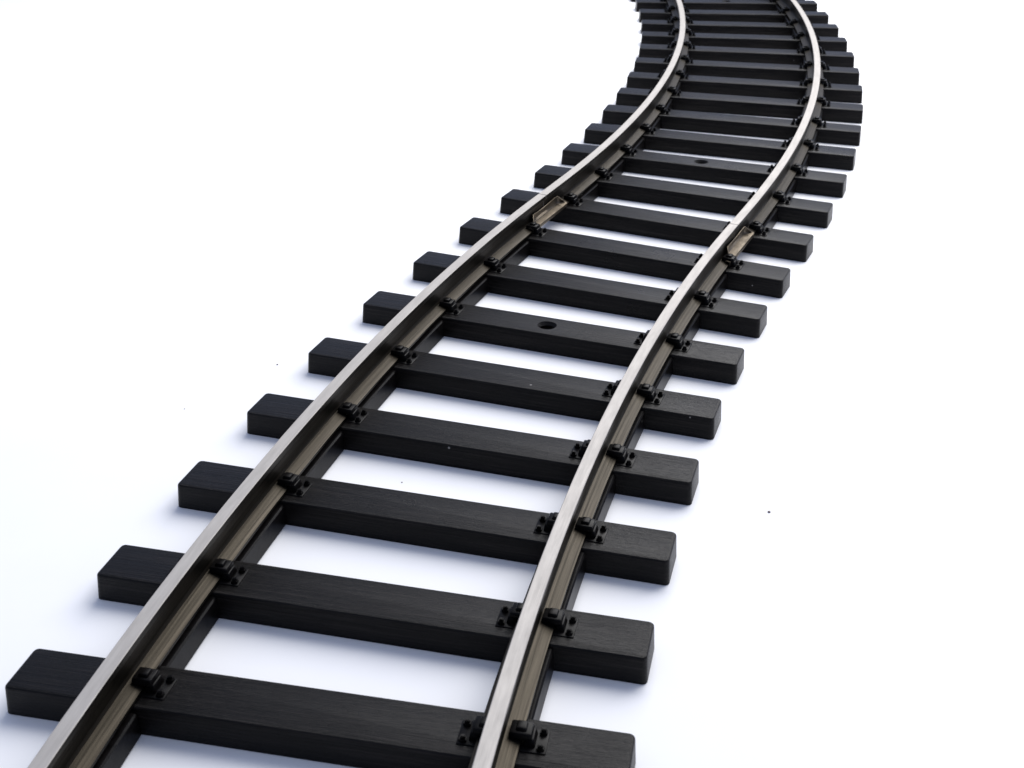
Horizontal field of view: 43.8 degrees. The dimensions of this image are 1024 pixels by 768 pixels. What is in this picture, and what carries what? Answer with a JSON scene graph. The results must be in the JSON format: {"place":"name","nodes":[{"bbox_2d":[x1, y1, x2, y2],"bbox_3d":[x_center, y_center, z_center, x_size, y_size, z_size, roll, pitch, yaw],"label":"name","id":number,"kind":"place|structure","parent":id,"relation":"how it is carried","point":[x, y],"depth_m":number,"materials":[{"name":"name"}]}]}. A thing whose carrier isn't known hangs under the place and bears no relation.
{"place":"outdoors","nodes":[
{"label":"outdoors","id":0,"kind":"place"},
{"bbox_2d":[0,0,1023,767],"bbox_3d":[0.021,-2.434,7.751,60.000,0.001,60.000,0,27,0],"label":"ground","id":1,"kind":"structure","parent":0,"point":[212,212],"depth_m":3.22,"materials":[{"name":"white paper"}]},
{"bbox_2d":[5,194,790,767],"bbox_3d":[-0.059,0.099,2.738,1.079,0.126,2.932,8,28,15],"label":"railway track","id":2,"kind":"structure","parent":1,"relation":"on","point":[121,696],"depth_m":2.43,"materials":[{"name":"black wood"}]},
{"bbox_2d":[500,0,862,261],"bbox_3d":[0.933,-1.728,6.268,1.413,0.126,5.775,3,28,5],"label":"railway track","id":3,"kind":"structure","parent":1,"relation":"on","point":[739,58],"depth_m":4.83,"materials":[{"name":"black wood"}]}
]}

